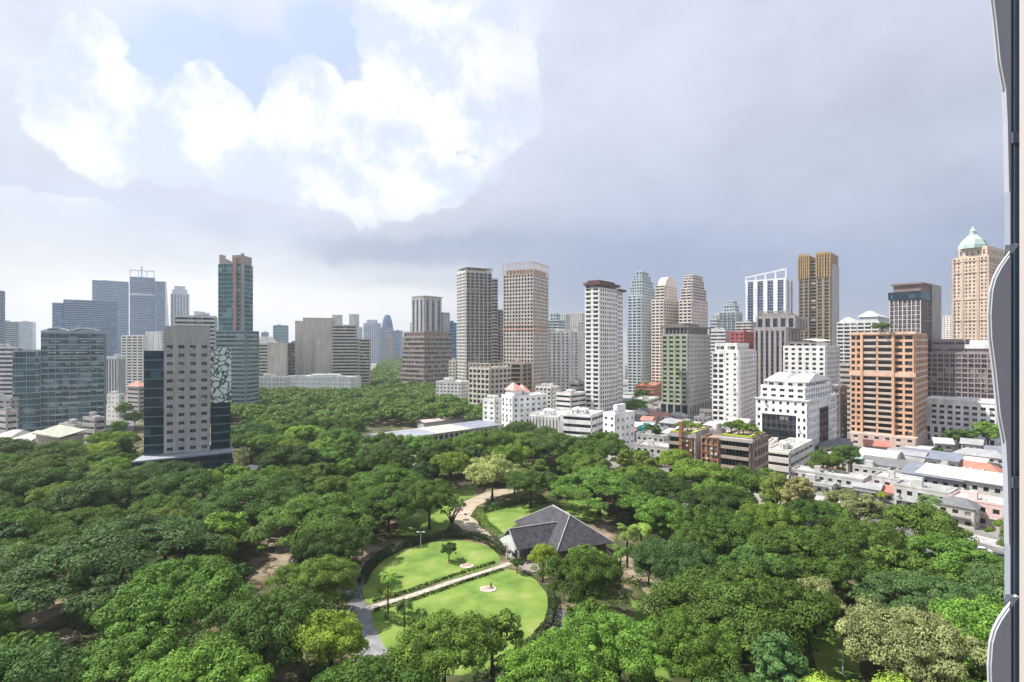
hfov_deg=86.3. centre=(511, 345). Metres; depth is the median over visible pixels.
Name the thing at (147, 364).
window
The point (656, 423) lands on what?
house
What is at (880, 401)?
window
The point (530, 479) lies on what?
broadleaf tree
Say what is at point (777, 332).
window
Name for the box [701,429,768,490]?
apartment building
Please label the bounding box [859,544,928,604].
tree
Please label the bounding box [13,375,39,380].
window
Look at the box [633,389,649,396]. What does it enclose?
broadleaf tree
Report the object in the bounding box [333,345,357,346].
window
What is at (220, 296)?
window
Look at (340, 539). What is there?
broadleaf tree
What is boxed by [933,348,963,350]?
window
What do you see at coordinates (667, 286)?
window
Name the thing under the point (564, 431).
window
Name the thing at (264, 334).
office tower
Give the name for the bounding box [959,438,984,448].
house
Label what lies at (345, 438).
tall tree
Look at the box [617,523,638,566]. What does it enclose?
palm tree
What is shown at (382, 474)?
rain tree
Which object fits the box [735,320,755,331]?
office tower
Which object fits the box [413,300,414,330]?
window
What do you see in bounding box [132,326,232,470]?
slab tower
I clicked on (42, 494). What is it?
broadleaf tree
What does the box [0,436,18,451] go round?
broadleaf tree
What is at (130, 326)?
window
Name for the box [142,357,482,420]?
distant wood
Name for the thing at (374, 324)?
window
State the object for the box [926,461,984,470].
house
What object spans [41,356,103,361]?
window
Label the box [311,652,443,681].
rain tree
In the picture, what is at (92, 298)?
window
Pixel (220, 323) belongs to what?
window
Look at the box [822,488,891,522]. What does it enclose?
broadleaf tree
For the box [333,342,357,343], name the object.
window
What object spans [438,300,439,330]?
window
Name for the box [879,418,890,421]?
window
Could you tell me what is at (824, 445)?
house
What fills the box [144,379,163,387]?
window
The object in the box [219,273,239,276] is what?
window
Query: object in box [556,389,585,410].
office block
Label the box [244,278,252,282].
window
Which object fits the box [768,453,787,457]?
window
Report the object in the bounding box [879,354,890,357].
window
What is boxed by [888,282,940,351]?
residential tower
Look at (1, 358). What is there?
window
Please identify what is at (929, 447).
house
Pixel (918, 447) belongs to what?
house
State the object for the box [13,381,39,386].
window
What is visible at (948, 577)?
tree
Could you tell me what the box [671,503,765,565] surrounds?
broadleaf tree
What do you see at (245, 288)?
window
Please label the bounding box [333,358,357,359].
window
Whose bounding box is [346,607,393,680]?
path
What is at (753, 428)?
tree
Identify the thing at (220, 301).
window
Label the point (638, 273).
window
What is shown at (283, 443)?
broadleaf tree
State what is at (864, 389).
window
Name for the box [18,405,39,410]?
window
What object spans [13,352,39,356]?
window
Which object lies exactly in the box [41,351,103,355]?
window
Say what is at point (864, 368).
window
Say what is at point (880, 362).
window
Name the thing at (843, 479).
house
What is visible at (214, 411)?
window
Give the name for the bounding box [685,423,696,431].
tree
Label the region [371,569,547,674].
lawn
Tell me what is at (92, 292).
window
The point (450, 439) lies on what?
tree
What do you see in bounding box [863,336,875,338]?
window
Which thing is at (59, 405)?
window
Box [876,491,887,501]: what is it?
tree
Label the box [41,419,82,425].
window
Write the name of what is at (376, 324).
window
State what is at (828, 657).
lawn
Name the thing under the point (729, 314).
window
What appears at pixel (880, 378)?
window
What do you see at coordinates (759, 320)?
window
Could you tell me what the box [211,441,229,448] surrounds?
window
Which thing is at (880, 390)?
window
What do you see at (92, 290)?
window
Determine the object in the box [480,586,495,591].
flower bed
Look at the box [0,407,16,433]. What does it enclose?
house
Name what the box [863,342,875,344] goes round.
window
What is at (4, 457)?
broadleaf tree
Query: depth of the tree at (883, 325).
296.35 m
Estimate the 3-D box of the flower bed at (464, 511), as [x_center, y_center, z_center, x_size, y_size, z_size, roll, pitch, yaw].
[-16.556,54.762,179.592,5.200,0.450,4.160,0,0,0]
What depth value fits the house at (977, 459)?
239.11 m
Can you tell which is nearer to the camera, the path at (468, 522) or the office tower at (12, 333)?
the path at (468, 522)
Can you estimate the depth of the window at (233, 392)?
419.23 m
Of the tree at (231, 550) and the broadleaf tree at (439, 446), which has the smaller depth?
the tree at (231, 550)
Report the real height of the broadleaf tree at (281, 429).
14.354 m
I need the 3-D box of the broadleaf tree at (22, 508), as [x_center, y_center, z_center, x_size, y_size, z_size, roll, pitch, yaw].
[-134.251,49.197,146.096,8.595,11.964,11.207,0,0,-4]
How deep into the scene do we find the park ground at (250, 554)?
134.55 m
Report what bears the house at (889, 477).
on the ground at (980, 531)
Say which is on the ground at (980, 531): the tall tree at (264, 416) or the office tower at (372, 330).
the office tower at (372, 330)
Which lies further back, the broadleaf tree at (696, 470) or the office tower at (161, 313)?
the office tower at (161, 313)
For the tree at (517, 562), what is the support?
on the park ground at (250, 554)
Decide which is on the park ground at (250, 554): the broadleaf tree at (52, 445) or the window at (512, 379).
the broadleaf tree at (52, 445)
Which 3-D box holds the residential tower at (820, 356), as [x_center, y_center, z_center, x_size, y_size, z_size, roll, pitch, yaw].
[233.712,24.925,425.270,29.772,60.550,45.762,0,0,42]
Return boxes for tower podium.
[851,430,927,448]
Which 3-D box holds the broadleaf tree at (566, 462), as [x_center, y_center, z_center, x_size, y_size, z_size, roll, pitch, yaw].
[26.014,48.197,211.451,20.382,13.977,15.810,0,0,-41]
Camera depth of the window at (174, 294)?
1335.72 m
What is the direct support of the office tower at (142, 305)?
on the ground at (980, 531)
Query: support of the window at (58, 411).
in the office block at (58, 377)
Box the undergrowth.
[0,443,986,681]
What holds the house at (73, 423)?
on the ground at (980, 531)
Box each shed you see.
[360,420,502,445]
[415,415,464,427]
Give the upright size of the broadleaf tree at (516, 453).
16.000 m
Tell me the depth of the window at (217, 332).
419.94 m
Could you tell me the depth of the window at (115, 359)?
520.53 m
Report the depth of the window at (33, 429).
338.47 m
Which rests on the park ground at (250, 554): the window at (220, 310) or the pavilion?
the pavilion
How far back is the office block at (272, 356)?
595.52 m
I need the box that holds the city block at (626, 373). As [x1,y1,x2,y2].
[625,368,627,379]
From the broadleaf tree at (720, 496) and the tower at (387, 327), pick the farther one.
the tower at (387, 327)
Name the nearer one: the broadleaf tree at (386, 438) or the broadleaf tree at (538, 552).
the broadleaf tree at (538, 552)
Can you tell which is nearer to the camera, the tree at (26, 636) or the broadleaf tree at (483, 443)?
the tree at (26, 636)
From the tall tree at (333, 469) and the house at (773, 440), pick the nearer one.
the tall tree at (333, 469)
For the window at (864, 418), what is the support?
in the residential tower at (888, 372)
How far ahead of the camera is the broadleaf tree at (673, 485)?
170.05 m
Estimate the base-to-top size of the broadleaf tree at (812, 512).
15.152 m
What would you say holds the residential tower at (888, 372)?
on the tower podium
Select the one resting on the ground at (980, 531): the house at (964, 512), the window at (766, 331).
the house at (964, 512)
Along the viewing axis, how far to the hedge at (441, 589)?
122.93 m
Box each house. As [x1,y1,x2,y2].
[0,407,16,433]
[59,419,82,433]
[83,412,104,444]
[107,391,125,418]
[127,381,143,412]
[623,398,632,403]
[632,410,647,421]
[634,422,654,428]
[634,429,637,441]
[636,430,668,442]
[636,439,668,464]
[637,423,655,431]
[639,416,656,420]
[640,407,653,412]
[641,420,657,425]
[647,405,658,410]
[647,411,670,421]
[657,426,674,431]
[658,418,682,427]
[662,428,674,432]
[668,421,709,480]
[670,412,687,420]
[694,414,710,426]
[699,408,711,418]
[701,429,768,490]
[703,421,723,427]
[726,417,750,423]
[768,437,777,446]
[768,437,812,478]
[791,473,836,495]
[792,465,869,490]
[817,440,852,454]
[820,452,853,472]
[833,438,853,444]
[850,481,883,500]
[852,460,890,481]
[859,447,902,458]
[861,455,916,472]
[863,439,890,449]
[866,481,893,502]
[871,470,923,485]
[887,448,929,462]
[893,478,957,507]
[897,446,965,466]
[898,461,964,490]
[905,446,930,449]
[915,463,1002,497]
[916,446,933,448]
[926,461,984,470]
[932,437,954,451]
[937,496,981,529]
[949,490,1003,529]
[952,447,1001,467]
[958,460,1002,472]
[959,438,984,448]
[962,456,989,462]
[983,445,1001,452]
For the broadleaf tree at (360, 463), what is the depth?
202.15 m
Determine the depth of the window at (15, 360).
336.90 m
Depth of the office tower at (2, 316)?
799.35 m
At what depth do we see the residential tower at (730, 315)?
655.70 m
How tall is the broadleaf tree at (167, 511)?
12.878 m
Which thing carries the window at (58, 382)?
in the office block at (58, 377)
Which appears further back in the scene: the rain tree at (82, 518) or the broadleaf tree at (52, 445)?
the broadleaf tree at (52, 445)
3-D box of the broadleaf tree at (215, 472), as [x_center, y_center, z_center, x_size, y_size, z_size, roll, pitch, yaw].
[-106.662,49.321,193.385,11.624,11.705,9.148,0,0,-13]
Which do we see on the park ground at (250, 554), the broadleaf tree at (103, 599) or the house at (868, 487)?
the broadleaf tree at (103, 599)
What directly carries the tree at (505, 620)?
on the park ground at (250, 554)
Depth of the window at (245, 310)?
428.38 m
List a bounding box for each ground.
[0,412,984,681]
[36,348,1003,564]
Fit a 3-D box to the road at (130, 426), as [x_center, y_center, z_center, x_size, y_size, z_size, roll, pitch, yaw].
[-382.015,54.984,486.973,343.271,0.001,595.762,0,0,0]
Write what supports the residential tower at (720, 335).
on the ground at (980, 531)
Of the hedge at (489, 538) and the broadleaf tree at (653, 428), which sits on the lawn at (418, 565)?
the hedge at (489, 538)
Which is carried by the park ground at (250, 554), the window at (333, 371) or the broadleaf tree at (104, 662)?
the broadleaf tree at (104, 662)
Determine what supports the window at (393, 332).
in the office tower at (397, 335)
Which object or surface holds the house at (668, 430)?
on the ground at (980, 531)
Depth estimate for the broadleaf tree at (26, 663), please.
71.30 m
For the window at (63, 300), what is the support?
in the office tower at (69, 314)
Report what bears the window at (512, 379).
in the apartment block at (521, 373)
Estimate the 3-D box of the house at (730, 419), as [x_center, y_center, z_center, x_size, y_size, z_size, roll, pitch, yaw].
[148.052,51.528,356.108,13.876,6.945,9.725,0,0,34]
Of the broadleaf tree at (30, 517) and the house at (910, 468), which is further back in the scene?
the house at (910, 468)
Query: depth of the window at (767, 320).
463.53 m
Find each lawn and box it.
[362,540,499,603]
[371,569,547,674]
[394,484,477,535]
[479,499,545,533]
[559,497,606,521]
[630,598,670,681]
[810,624,859,681]
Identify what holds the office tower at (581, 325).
on the ground at (980, 531)
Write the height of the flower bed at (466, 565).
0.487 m
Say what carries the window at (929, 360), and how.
in the office block at (959, 367)
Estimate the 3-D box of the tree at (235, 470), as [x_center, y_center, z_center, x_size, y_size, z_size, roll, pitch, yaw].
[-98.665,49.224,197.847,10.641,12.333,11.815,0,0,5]
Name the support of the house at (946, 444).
on the ground at (980, 531)
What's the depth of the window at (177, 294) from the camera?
1339.15 m
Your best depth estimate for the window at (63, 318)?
980.10 m
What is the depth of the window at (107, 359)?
522.44 m
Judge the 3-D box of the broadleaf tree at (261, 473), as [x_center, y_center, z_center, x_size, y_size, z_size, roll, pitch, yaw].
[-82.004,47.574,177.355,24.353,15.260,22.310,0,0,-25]
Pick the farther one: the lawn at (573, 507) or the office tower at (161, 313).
the office tower at (161, 313)
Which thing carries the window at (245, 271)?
in the hotel tower at (237, 334)
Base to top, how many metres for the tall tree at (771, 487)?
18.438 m
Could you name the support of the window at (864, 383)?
in the residential tower at (888, 372)
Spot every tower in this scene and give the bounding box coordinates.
[0,291,4,343]
[5,320,19,346]
[20,321,35,349]
[52,299,116,355]
[92,280,128,355]
[129,266,154,334]
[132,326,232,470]
[155,281,168,330]
[171,286,188,325]
[175,311,217,395]
[216,253,258,416]
[261,331,268,336]
[273,325,288,342]
[357,326,362,337]
[363,320,380,362]
[381,315,392,359]
[386,335,392,360]
[392,330,402,358]
[399,331,452,387]
[410,295,449,331]
[457,267,502,379]
[503,262,548,391]
[578,321,584,330]
[583,280,625,411]
[623,271,655,395]
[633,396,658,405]
[651,277,678,381]
[660,323,711,417]
[679,274,707,334]
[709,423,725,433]
[710,318,721,329]
[710,327,732,398]
[712,343,756,421]
[719,300,742,330]
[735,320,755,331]
[745,268,792,321]
[754,311,807,396]
[754,372,837,451]
[783,339,839,393]
[798,251,838,345]
[837,311,888,362]
[839,363,850,433]
[849,331,927,436]
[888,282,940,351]
[952,226,1003,339]
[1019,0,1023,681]
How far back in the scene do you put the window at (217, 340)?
419.94 m
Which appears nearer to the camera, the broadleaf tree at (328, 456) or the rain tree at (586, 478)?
the rain tree at (586, 478)
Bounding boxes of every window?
[0,357,11,359]
[0,379,11,381]
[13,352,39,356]
[13,358,39,362]
[13,364,39,368]
[13,369,39,374]
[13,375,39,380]
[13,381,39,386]
[13,387,39,392]
[13,393,39,398]
[18,399,39,404]
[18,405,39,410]
[18,410,39,416]
[18,416,39,422]
[18,422,39,428]
[19,428,39,431]
[41,333,103,337]
[41,339,103,343]
[41,345,103,349]
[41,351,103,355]
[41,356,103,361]
[41,362,103,366]
[41,368,103,372]
[41,373,103,378]
[41,379,103,384]
[41,384,103,390]
[41,390,103,396]
[41,396,103,402]
[41,401,103,408]
[41,407,103,414]
[41,413,103,420]
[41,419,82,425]
[63,300,115,303]
[63,303,115,305]
[63,305,115,307]
[63,307,115,309]
[63,309,115,311]
[63,312,115,313]
[63,314,115,315]
[63,316,115,318]
[63,318,115,320]
[63,321,115,322]
[63,323,115,324]
[63,325,115,326]
[63,327,115,328]
[63,330,115,331]
[92,281,127,282]
[92,282,127,284]
[92,284,127,286]
[92,285,127,287]
[92,287,127,289]
[92,289,127,290]
[92,290,127,292]
[92,292,127,293]
[92,293,127,295]
[92,295,127,296]
[92,297,127,298]
[92,298,127,300]
[107,359,107,393]
[113,359,113,390]
[115,359,115,390]
[122,359,122,392]
[130,326,153,327]
[144,351,163,358]
[144,361,163,368]
[144,370,163,377]
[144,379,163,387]
[144,389,163,396]
[144,398,163,406]
[144,407,163,415]
[144,417,163,425]
[144,426,163,434]
[144,436,163,444]
[144,445,163,453]
[171,294,172,325]
[174,294,175,325]
[175,317,214,319]
[175,321,214,323]
[177,294,178,314]
[180,295,181,314]
[183,295,184,314]
[186,295,187,314]
[198,461,231,467]
[211,402,229,406]
[211,407,229,414]
[211,416,229,423]
[211,424,229,431]
[211,432,229,440]
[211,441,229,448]
[217,332,244,333]
[217,336,244,337]
[217,340,244,341]
[217,344,244,346]
[218,295,239,298]
[218,318,239,321]
[219,264,239,267]
[219,268,239,271]
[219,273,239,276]
[219,277,239,280]
[219,282,239,285]
[219,286,239,289]
[219,291,239,294]
[219,300,239,303]
[219,304,239,307]
[219,309,239,312]
[219,313,239,316]
[219,322,239,325]
[219,327,239,329]
[231,374,244,376]
[231,391,244,393]
[244,265,252,269]
[244,269,252,273]
[244,274,252,278]
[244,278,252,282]
[244,282,252,286]
[244,287,252,291]
[244,291,252,295]
[244,296,252,299]
[244,300,252,304]
[244,305,252,308]
[244,309,252,312]
[244,314,252,317]
[244,318,252,321]
[244,327,252,330]
[247,344,257,346]
[333,326,355,327]
[333,329,355,330]
[333,339,357,340]
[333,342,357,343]
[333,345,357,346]
[333,355,357,356]
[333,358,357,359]
[333,361,357,362]
[333,364,357,365]
[333,371,357,372]
[372,324,372,362]
[374,324,374,362]
[376,324,376,362]
[378,324,378,361]
[379,324,379,361]
[392,331,401,358]
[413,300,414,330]
[417,300,418,330]
[421,299,422,330]
[426,299,427,330]
[432,300,433,330]
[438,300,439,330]
[459,273,490,379]
[504,274,547,391]
[511,369,519,372]
[511,378,519,381]
[549,333,584,391]
[563,416,590,420]
[563,423,590,427]
[563,430,590,434]
[571,314,584,331]
[587,289,621,410]
[624,272,652,394]
[652,286,677,381]
[661,337,710,414]
[671,436,679,441]
[671,444,679,448]
[680,276,704,325]
[713,347,747,420]
[720,301,741,330]
[722,440,748,447]
[722,448,748,457]
[722,458,748,465]
[727,346,734,349]
[748,282,752,320]
[756,331,757,396]
[758,281,762,315]
[758,319,761,326]
[761,331,762,383]
[763,414,795,421]
[763,418,827,441]
[763,422,795,429]
[766,319,769,326]
[766,331,767,383]
[768,280,772,312]
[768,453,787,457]
[768,461,787,466]
[771,331,773,375]
[773,318,777,326]
[776,331,778,372]
[778,280,783,312]
[781,318,784,326]
[782,331,783,371]
[785,344,822,374]
[789,318,792,326]
[791,281,791,312]
[791,445,811,456]
[800,255,828,340]
[852,335,911,435]
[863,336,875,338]
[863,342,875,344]
[863,348,875,351]
[863,354,875,357]
[863,360,875,363]
[863,367,875,369]
[863,377,875,379]
[863,382,875,385]
[863,388,875,391]
[863,394,875,396]
[863,399,875,402]
[863,405,875,408]
[863,411,875,414]
[863,417,875,420]
[879,335,890,338]
[879,342,890,344]
[879,348,890,351]
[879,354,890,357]
[879,361,890,363]
[879,367,890,370]
[879,377,890,380]
[879,383,890,386]
[879,389,890,391]
[879,395,890,397]
[879,400,890,403]
[879,406,890,409]
[879,412,890,415]
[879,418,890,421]
[891,300,930,350]
[928,359,936,396]
[933,342,963,344]
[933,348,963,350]
[954,257,1000,339]
[993,509,999,514]
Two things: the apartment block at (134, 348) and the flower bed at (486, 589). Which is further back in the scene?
the apartment block at (134, 348)
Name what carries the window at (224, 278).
in the hotel tower at (237, 334)
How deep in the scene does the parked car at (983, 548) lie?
144.21 m
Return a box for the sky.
[0,0,1003,347]
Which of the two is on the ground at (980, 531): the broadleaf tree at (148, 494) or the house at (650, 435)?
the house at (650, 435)
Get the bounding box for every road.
[123,395,142,432]
[814,495,1003,548]
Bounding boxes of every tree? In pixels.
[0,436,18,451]
[0,438,40,455]
[0,453,20,466]
[0,453,98,486]
[0,459,21,474]
[0,473,19,478]
[0,476,37,504]
[0,490,24,508]
[0,506,30,514]
[0,507,51,538]
[0,512,235,616]
[0,520,31,541]
[0,538,13,545]
[0,540,50,585]
[0,592,24,638]
[0,629,58,651]
[0,637,88,681]
[5,452,30,460]
[10,527,83,582]
[17,497,67,520]
[18,466,87,499]
[23,446,92,460]
[24,481,84,503]
[27,441,75,458]
[31,503,132,534]
[33,439,88,450]
[49,479,134,511]
[71,631,176,681]
[74,469,150,496]
[78,465,123,480]
[80,585,134,639]
[81,441,117,452]
[81,451,135,461]
[82,431,135,445]
[82,456,133,472]
[89,554,256,653]
[99,446,122,454]
[108,421,129,431]
[110,480,123,504]
[112,436,136,453]
[114,402,133,414]
[118,468,226,509]
[124,411,143,429]
[125,486,152,498]
[126,493,200,514]
[128,432,141,441]
[128,633,274,681]
[129,461,155,473]
[130,454,142,467]
[145,460,204,496]
[145,504,196,558]
[175,585,332,680]
[190,474,311,534]
[199,537,237,563]
[200,468,224,482]
[202,511,250,556]
[215,463,236,473]
[222,465,297,499]
[223,465,249,479]
[223,561,255,584]
[230,421,274,456]
[230,430,270,461]
[237,419,251,425]
[239,490,379,557]
[246,433,294,451]
[249,441,272,455]
[251,417,265,422]
[252,420,278,425]
[254,449,275,467]
[255,414,268,420]
[258,444,322,469]
[263,553,359,601]
[268,439,308,466]
[272,424,290,435]
[278,417,291,427]
[283,424,324,439]
[284,413,303,420]
[285,417,298,426]
[289,461,352,484]
[289,521,375,559]
[290,415,332,426]
[290,608,369,668]
[291,426,319,444]
[297,482,312,511]
[299,407,314,418]
[302,446,339,465]
[306,475,363,500]
[308,437,336,447]
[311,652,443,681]
[314,463,341,490]
[315,427,360,439]
[315,437,336,451]
[317,422,329,430]
[328,414,367,429]
[331,424,360,434]
[334,433,357,450]
[336,443,356,460]
[336,456,370,472]
[338,458,356,477]
[340,435,371,446]
[348,462,423,499]
[351,482,431,532]
[353,442,385,469]
[364,448,413,470]
[367,432,404,444]
[378,442,415,480]
[380,569,397,612]
[386,608,501,681]
[395,598,412,636]
[402,434,434,454]
[402,478,457,528]
[409,461,440,479]
[414,449,432,462]
[416,439,457,474]
[429,451,469,486]
[435,494,466,531]
[439,542,456,560]
[442,437,454,442]
[448,428,517,470]
[462,445,480,480]
[463,454,511,499]
[473,608,523,677]
[491,444,534,468]
[495,630,611,681]
[497,461,526,493]
[501,420,538,429]
[501,423,532,433]
[505,431,537,467]
[506,469,558,507]
[510,557,523,572]
[517,667,587,681]
[520,429,548,458]
[526,459,550,472]
[527,543,558,582]
[530,432,588,474]
[535,425,557,452]
[536,547,623,604]
[547,465,649,515]
[547,609,674,681]
[555,452,594,484]
[562,596,608,647]
[567,438,629,461]
[568,544,604,589]
[572,455,614,493]
[586,430,625,443]
[612,544,629,579]
[615,449,635,472]
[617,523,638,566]
[620,464,668,489]
[625,399,647,409]
[627,470,692,519]
[629,522,651,542]
[629,536,716,604]
[630,450,655,466]
[631,496,683,538]
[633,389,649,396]
[633,451,651,466]
[634,494,658,533]
[635,562,848,672]
[643,424,661,434]
[643,605,743,681]
[652,448,693,469]
[668,458,724,502]
[670,528,716,562]
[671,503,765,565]
[673,484,758,515]
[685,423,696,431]
[691,477,746,494]
[693,665,756,681]
[715,543,797,608]
[720,421,739,433]
[720,465,773,493]
[729,524,874,588]
[733,419,748,434]
[733,499,805,529]
[735,423,750,434]
[745,628,812,681]
[747,426,759,433]
[758,471,789,507]
[779,476,817,506]
[784,498,844,529]
[794,576,846,634]
[795,668,913,681]
[805,500,853,523]
[806,514,907,549]
[807,449,846,470]
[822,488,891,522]
[828,444,862,463]
[835,593,987,681]
[847,569,1003,612]
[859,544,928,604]
[870,323,892,331]
[871,500,979,566]
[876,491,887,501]
[879,603,904,671]
[904,532,1003,584]
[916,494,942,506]
[919,573,962,596]
[927,593,1003,676]
[931,446,944,451]
[942,428,978,448]
[957,676,986,681]
[962,558,1003,600]
[971,421,999,444]
[984,518,1003,537]
[996,532,1003,546]
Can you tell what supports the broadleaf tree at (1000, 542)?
on the park ground at (250, 554)
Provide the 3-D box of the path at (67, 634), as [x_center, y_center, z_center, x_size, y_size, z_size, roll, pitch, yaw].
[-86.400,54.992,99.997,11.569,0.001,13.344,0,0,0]
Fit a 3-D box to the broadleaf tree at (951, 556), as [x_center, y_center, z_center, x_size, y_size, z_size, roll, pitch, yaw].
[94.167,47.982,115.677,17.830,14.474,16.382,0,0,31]
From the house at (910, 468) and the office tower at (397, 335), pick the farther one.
the office tower at (397, 335)
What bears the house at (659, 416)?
on the ground at (980, 531)
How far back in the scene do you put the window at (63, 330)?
989.72 m
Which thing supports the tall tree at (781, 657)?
on the park ground at (250, 554)
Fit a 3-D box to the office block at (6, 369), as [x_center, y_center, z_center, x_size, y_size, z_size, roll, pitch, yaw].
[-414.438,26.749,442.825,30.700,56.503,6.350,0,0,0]
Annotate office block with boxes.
[0,343,22,395]
[0,394,19,429]
[12,327,105,431]
[106,354,124,400]
[259,337,287,375]
[259,374,289,389]
[287,341,294,375]
[290,374,360,397]
[450,320,456,359]
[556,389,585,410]
[563,407,603,436]
[635,381,661,400]
[730,329,753,348]
[832,382,847,438]
[926,396,1000,445]
[928,339,993,398]
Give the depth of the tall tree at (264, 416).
326.47 m
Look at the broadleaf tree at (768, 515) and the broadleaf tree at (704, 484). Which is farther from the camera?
the broadleaf tree at (704, 484)
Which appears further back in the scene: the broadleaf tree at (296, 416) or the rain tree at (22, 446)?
the broadleaf tree at (296, 416)
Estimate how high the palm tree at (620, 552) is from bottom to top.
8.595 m
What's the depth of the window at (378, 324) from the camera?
1704.66 m
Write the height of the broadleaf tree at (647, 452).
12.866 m
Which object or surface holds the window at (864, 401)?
in the residential tower at (888, 372)
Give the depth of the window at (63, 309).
980.10 m
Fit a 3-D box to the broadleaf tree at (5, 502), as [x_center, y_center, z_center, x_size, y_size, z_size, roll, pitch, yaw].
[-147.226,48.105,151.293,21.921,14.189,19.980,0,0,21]
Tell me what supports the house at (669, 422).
on the ground at (980, 531)
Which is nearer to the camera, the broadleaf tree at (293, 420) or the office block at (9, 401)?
the broadleaf tree at (293, 420)
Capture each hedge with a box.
[358,529,504,583]
[373,560,495,601]
[374,568,503,611]
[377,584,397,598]
[384,607,426,626]
[474,509,503,541]
[477,497,546,512]
[494,589,555,672]
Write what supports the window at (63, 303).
in the office tower at (69, 314)
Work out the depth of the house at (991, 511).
165.71 m
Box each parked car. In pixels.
[977,546,990,551]
[990,552,1003,557]
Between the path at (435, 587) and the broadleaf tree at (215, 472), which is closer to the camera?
the path at (435, 587)
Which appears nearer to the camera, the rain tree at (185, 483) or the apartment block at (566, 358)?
the rain tree at (185, 483)
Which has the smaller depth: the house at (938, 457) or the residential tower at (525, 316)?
the house at (938, 457)
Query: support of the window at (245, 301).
in the hotel tower at (237, 334)
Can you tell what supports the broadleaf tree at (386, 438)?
on the park ground at (250, 554)
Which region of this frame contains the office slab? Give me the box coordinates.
[295,314,370,384]
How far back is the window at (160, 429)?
213.42 m
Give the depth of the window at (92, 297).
1379.63 m
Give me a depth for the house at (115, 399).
412.16 m
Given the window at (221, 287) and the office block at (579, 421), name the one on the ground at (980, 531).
the office block at (579, 421)
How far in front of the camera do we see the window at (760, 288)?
719.69 m
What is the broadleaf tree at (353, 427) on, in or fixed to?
on the park ground at (250, 554)
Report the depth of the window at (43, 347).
350.83 m
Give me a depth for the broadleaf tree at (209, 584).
89.01 m
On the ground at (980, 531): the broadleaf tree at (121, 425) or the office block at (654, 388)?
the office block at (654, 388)
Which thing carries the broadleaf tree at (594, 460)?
on the park ground at (250, 554)
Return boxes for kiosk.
[246,465,261,470]
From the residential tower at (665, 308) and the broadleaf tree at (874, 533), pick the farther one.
the residential tower at (665, 308)
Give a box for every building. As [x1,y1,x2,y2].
[0,430,39,442]
[32,425,86,444]
[529,408,566,432]
[570,378,584,391]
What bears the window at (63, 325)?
in the office tower at (69, 314)
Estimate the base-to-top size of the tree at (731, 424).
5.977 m
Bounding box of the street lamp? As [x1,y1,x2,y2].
[836,637,849,674]
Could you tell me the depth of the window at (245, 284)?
429.64 m
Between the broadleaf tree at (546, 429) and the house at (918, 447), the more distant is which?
the broadleaf tree at (546, 429)
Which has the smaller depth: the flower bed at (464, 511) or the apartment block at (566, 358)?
the flower bed at (464, 511)
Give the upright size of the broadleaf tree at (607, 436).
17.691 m
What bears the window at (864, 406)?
in the residential tower at (888, 372)
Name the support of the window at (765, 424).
in the residential tower at (795, 405)
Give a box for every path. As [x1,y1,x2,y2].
[13,584,111,627]
[53,627,86,647]
[241,530,297,579]
[336,543,382,558]
[346,533,485,608]
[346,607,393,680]
[366,562,510,609]
[451,488,521,546]
[483,609,566,681]
[612,556,660,594]
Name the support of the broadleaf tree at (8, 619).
on the park ground at (250, 554)
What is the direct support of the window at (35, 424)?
in the office block at (58, 377)
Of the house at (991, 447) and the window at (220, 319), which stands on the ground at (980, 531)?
the house at (991, 447)
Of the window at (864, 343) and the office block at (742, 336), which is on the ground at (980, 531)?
the office block at (742, 336)
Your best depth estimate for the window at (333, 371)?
634.19 m
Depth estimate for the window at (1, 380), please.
439.94 m
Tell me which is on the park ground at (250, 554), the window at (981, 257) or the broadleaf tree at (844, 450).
the broadleaf tree at (844, 450)
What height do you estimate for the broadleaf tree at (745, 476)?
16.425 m
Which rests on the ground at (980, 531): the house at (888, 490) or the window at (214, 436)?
the house at (888, 490)
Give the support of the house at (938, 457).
on the ground at (980, 531)
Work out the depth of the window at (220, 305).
421.48 m
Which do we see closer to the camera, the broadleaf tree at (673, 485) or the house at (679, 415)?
the broadleaf tree at (673, 485)
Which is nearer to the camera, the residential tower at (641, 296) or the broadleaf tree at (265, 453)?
the broadleaf tree at (265, 453)
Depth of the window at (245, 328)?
429.64 m
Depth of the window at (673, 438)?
226.40 m
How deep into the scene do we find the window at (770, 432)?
263.47 m
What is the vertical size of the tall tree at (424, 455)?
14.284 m
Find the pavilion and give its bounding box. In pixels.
[490,505,617,573]
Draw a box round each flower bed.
[455,510,469,513]
[460,563,473,567]
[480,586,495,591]
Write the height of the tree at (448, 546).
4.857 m
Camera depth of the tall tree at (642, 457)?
209.62 m
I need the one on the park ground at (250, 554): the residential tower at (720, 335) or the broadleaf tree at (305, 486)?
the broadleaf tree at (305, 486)
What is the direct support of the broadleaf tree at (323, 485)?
on the park ground at (250, 554)
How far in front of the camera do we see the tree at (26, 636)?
84.11 m
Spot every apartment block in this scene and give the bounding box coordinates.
[121,331,163,394]
[436,377,468,398]
[449,358,456,379]
[468,362,510,405]
[483,395,500,429]
[501,383,546,427]
[508,359,531,392]
[535,383,559,408]
[548,313,564,331]
[548,329,584,391]
[603,403,634,453]
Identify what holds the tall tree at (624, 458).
on the park ground at (250, 554)
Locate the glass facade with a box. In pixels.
[987,0,1018,681]

